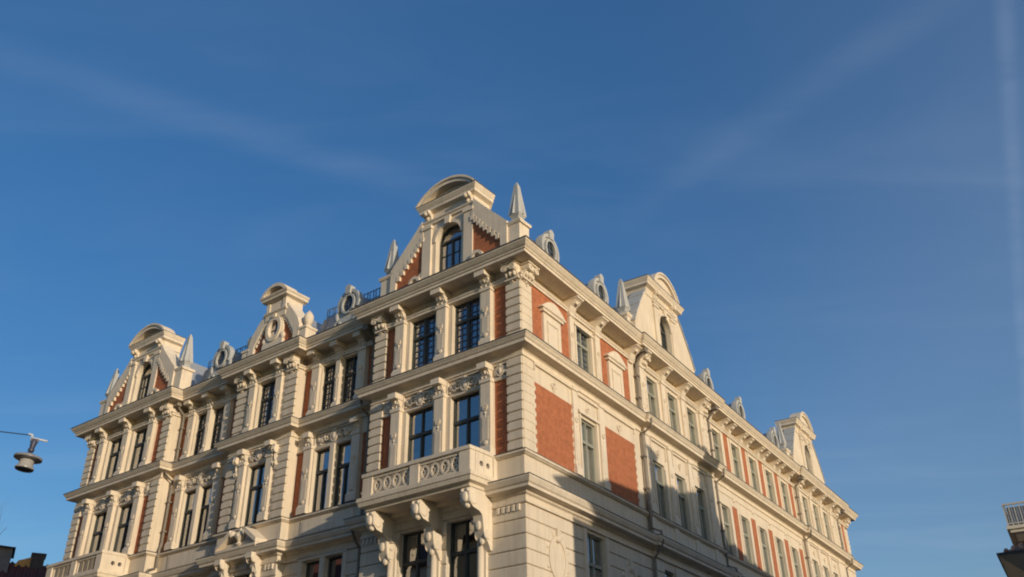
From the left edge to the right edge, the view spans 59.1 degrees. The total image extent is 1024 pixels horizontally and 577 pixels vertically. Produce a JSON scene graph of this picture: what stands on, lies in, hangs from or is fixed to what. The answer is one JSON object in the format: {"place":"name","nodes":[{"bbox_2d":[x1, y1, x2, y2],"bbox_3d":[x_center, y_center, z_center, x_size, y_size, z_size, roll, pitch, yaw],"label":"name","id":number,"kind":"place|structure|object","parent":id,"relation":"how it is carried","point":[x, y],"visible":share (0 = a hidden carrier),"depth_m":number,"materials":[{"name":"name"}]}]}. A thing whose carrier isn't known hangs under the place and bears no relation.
{"place":"outdoors","nodes":[
{"label":"outdoors","id":0,"kind":"place"},
{"bbox_2d":[0,545,47,576],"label":"tiled house","id":1,"kind":"structure","parent":0,"point":[32,566],"depth_m":55.92,"materials":[{"name":"red tile"}]},
{"bbox_2d":[0,0,1023,576],"label":"sky","id":2,"kind":"structure","parent":0,"point":[829,194],"materials":[{"name":"blue"}]},
{"bbox_2d":[996,501,1023,576],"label":"terrace house","id":3,"kind":"structure","parent":0,"point":[1011,560],"depth_m":39.98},
{"label":"ground","id":4,"kind":"structure","parent":0,"visible":0},
{"bbox_2d":[45,174,863,576],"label":"corner building","id":5,"kind":"structure","parent":4,"relation":"on","point":[475,388],"depth_m":32.55,"materials":[{"name":"beige stone"}]},
{"bbox_2d":[89,512,106,552],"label":"window","id":6,"kind":"structure","parent":5,"relation":"in","point":[100,518],"depth_m":39.08,"materials":[{"name":"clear glass"}]},
{"bbox_2d":[105,438,121,478],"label":"window","id":7,"kind":"structure","parent":5,"relation":"in","point":[115,449],"depth_m":40.77,"materials":[{"name":"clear glass"}]},
{"bbox_2d":[113,503,132,552],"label":"window","id":8,"kind":"structure","parent":5,"relation":"in","point":[122,529],"depth_m":38.02,"materials":[{"name":"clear glass"}]},
{"bbox_2d":[129,428,146,469],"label":"window","id":9,"kind":"structure","parent":5,"relation":"in","point":[141,435],"depth_m":39.77,"materials":[{"name":"clear glass"}]},
{"bbox_2d":[178,490,195,547],"bbox_3d":[-12.724,9.355,36.364,0.960,2.410,0.670,-21,-36,31],"label":"window","id":10,"kind":"structure","parent":5,"relation":"in","point":[190,499],"depth_m":36.38,"materials":[{"name":"clear glass"}]},
{"bbox_2d":[194,413,206,454],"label":"window","id":11,"kind":"structure","parent":5,"relation":"in","point":[202,422],"depth_m":38.17,"materials":[{"name":"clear glass"}]},
{"bbox_2d":[195,485,211,542],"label":"window","id":12,"kind":"structure","parent":5,"relation":"in","point":[203,517],"depth_m":35.84,"materials":[{"name":"clear glass"}]},
{"bbox_2d":[210,406,224,448],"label":"window","id":13,"kind":"structure","parent":5,"relation":"in","point":[219,413],"depth_m":37.60,"materials":[{"name":"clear glass"}]},
{"bbox_2d":[244,464,264,525],"bbox_3d":[-9.281,7.800,33.734,1.120,2.430,0.670,-21,-36,31],"label":"window","id":14,"kind":"structure","parent":5,"relation":"in","point":[257,473],"depth_m":33.83,"materials":[{"name":"clear glass"}]},
{"bbox_2d":[258,380,275,426],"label":"window","id":15,"kind":"structure","parent":5,"relation":"in","point":[268,389],"depth_m":35.60,"materials":[{"name":"clear glass"}]},
{"bbox_2d":[306,561,318,576],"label":"window","id":16,"kind":"structure","parent":5,"relation":"in","point":[312,569],"depth_m":31.02,"materials":[{"name":"clear glass"}]},
{"bbox_2d":[312,448,329,511],"bbox_3d":[-6.530,6.936,32.327,0.960,2.410,0.670,-21,-36,31],"label":"window","id":17,"kind":"structure","parent":5,"relation":"in","point":[319,496],"depth_m":32.42,"materials":[{"name":"clear glass"}]},
{"bbox_2d":[322,364,335,409],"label":"window","id":18,"kind":"structure","parent":5,"relation":"in","point":[330,370],"depth_m":34.12,"materials":[{"name":"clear glass"}]},
{"bbox_2d":[328,556,341,576],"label":"window","id":19,"kind":"structure","parent":5,"relation":"in","point":[335,563],"depth_m":30.45,"materials":[{"name":"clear glass"}]},
{"bbox_2d":[334,441,350,505],"bbox_3d":[-5.654,6.592,31.754,0.960,2.410,0.670,-21,-36,31],"label":"window","id":20,"kind":"structure","parent":5,"relation":"in","point":[341,485],"depth_m":31.81,"materials":[{"name":"clear glass"}]},
{"bbox_2d":[342,355,357,402],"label":"window","id":21,"kind":"structure","parent":5,"relation":"in","point":[351,363],"depth_m":33.57,"materials":[{"name":"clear glass"}]},
{"bbox_2d":[402,530,427,576],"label":"window","id":22,"kind":"structure","parent":5,"relation":"in","point":[414,564],"depth_m":27.77,"materials":[{"name":"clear glass"}]},
{"bbox_2d":[407,406,432,461],"bbox_3d":[-2.721,5.111,29.238,1.270,2.470,0.670,-21,-36,31],"label":"window","id":23,"kind":"structure","parent":5,"relation":"in","point":[420,422],"depth_m":29.69,"materials":[{"name":"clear glass"}]},
{"bbox_2d":[412,314,435,368],"bbox_3d":[-2.772,1.977,31.038,1.270,2.020,0.670,-21,-36,31],"label":"window","id":24,"kind":"structure","parent":5,"relation":"in","point":[423,350],"depth_m":31.21,"materials":[{"name":"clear glass"}]},
{"bbox_2d":[450,519,476,576],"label":"window","id":25,"kind":"structure","parent":5,"relation":"in","point":[463,554],"depth_m":26.72,"materials":[{"name":"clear glass"}]},
{"bbox_2d":[453,391,478,448],"bbox_3d":[-1.193,4.516,28.244,1.270,2.470,0.670,-21,-36,31],"label":"window","id":26,"kind":"structure","parent":5,"relation":"in","point":[466,408],"depth_m":28.59,"materials":[{"name":"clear glass"}]},
{"bbox_2d":[455,297,479,352],"bbox_3d":[-1.244,1.381,30.044,1.270,2.020,0.670,-21,-36,31],"label":"window","id":27,"kind":"structure","parent":5,"relation":"in","point":[467,313],"depth_m":30.24,"materials":[{"name":"clear glass"}]},
{"bbox_2d":[576,328,589,372],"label":"window","id":28,"kind":"structure","parent":5,"relation":"in","point":[582,351],"depth_m":31.77,"materials":[{"name":"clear glass"}]},
{"bbox_2d":[581,420,596,483],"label":"window","id":29,"kind":"structure","parent":5,"relation":"in","point":[587,438],"depth_m":29.97,"materials":[{"name":"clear glass"}]},
{"bbox_2d":[587,534,602,576],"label":"window","id":30,"kind":"structure","parent":5,"relation":"in","point":[593,554],"depth_m":28.38,"materials":[{"name":"clear glass"}]},
{"bbox_2d":[646,378,656,416],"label":"window","id":31,"kind":"structure","parent":5,"relation":"in","point":[650,385],"depth_m":35.52,"materials":[{"name":"clear glass"}]},
{"bbox_2d":[653,461,666,517],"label":"window","id":32,"kind":"structure","parent":5,"relation":"in","point":[658,469],"depth_m":33.67,"materials":[{"name":"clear glass"}]},
{"bbox_2d":[664,571,672,576],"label":"window","id":33,"kind":"structure","parent":5,"relation":"in","point":[667,574],"depth_m":32.08,"materials":[{"name":"clear glass"}]},
{"bbox_2d":[668,395,677,431],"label":"window","id":34,"kind":"structure","parent":5,"relation":"in","point":[671,403],"depth_m":36.95,"materials":[{"name":"clear glass"}]},
{"bbox_2d":[675,475,688,529],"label":"window","id":35,"kind":"structure","parent":5,"relation":"in","point":[682,503],"depth_m":35.09,"materials":[{"name":"clear glass"}]},
{"bbox_2d":[687,409,696,444],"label":"window","id":36,"kind":"structure","parent":5,"relation":"in","point":[690,415],"depth_m":38.37,"materials":[{"name":"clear glass"}]},
{"bbox_2d":[695,487,707,539],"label":"window","id":37,"kind":"structure","parent":5,"relation":"in","point":[699,493],"depth_m":36.50,"materials":[{"name":"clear glass"}]},
{"bbox_2d":[712,431,720,461],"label":"window","id":38,"kind":"structure","parent":5,"relation":"in","point":[715,438],"depth_m":40.66,"materials":[{"name":"clear glass"}]},
{"bbox_2d":[721,504,733,555],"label":"window","id":39,"kind":"structure","parent":5,"relation":"in","point":[724,509],"depth_m":38.79,"materials":[{"name":"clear glass"}]},
{"bbox_2d":[731,445,739,477],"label":"window","id":40,"kind":"structure","parent":5,"relation":"in","point":[734,453],"depth_m":42.34,"materials":[{"name":"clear glass"}]},
{"bbox_2d":[741,517,752,565],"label":"window","id":41,"kind":"structure","parent":5,"relation":"in","point":[744,523],"depth_m":40.48,"materials":[{"name":"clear glass"}]},
{"bbox_2d":[749,459,757,490],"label":"window","id":42,"kind":"structure","parent":5,"relation":"in","point":[754,482],"depth_m":44.03,"materials":[{"name":"clear glass"}]},
{"bbox_2d":[759,528,770,574],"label":"window","id":43,"kind":"structure","parent":5,"relation":"in","point":[762,535],"depth_m":42.19,"materials":[{"name":"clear glass"}]},
{"bbox_2d":[765,471,773,501],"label":"window","id":44,"kind":"structure","parent":5,"relation":"in","point":[767,474],"depth_m":45.74,"materials":[{"name":"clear glass"}]},
{"bbox_2d":[776,538,785,576],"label":"window","id":45,"kind":"structure","parent":5,"relation":"in","point":[778,541],"depth_m":43.97,"materials":[{"name":"grey glass"}]},
{"bbox_2d":[781,483,788,512],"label":"window","id":46,"kind":"structure","parent":5,"relation":"in","point":[783,487],"depth_m":47.45,"materials":[{"name":"grey glass"}]},
{"bbox_2d":[792,548,799,576],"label":"window","id":47,"kind":"structure","parent":5,"relation":"in","point":[793,551],"depth_m":45.75,"materials":[{"name":"grey glass"}]},
{"bbox_2d":[802,497,808,524],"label":"window","id":48,"kind":"structure","parent":5,"relation":"in","point":[804,503],"depth_m":49.64,"materials":[{"name":"grey glass"}]},
{"bbox_2d":[812,560,818,576],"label":"window","id":49,"kind":"structure","parent":5,"relation":"in","point":[816,571],"depth_m":48.11,"materials":[{"name":"grey glass"}]},
{"bbox_2d":[813,506,819,531],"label":"window","id":50,"kind":"structure","parent":5,"relation":"in","point":[815,514],"depth_m":51.03,"materials":[{"name":"grey glass"}]},
{"bbox_2d":[823,513,829,538],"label":"window","id":51,"kind":"structure","parent":5,"relation":"in","point":[823,513],"depth_m":52.45,"materials":[{"name":"grey glass"}]},
{"bbox_3d":[-20.514,1.424,15.253,14.100,16.500,10.700,-21,-36,31],"label":"street house","id":52,"kind":"object","parent":4,"relation":"on","visible":0},
{"bbox_2d":[0,431,30,435],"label":"lamp cable","id":53,"kind":"object","parent":52,"relation":"attached to","point":[15,433],"visible":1,"depth_m":14.93,"materials":[{"name":"metal"}]},
{"bbox_2d":[13,433,47,472],"bbox_3d":[-7.803,2.662,14.621,0.436,0.617,0.436,19,-35,-22],"label":"street lamp","id":54,"kind":"object","parent":53,"relation":"hanging from","point":[29,459],"visible":1,"depth_m":14.47,"materials":[{"name":"metal"}]}
]}

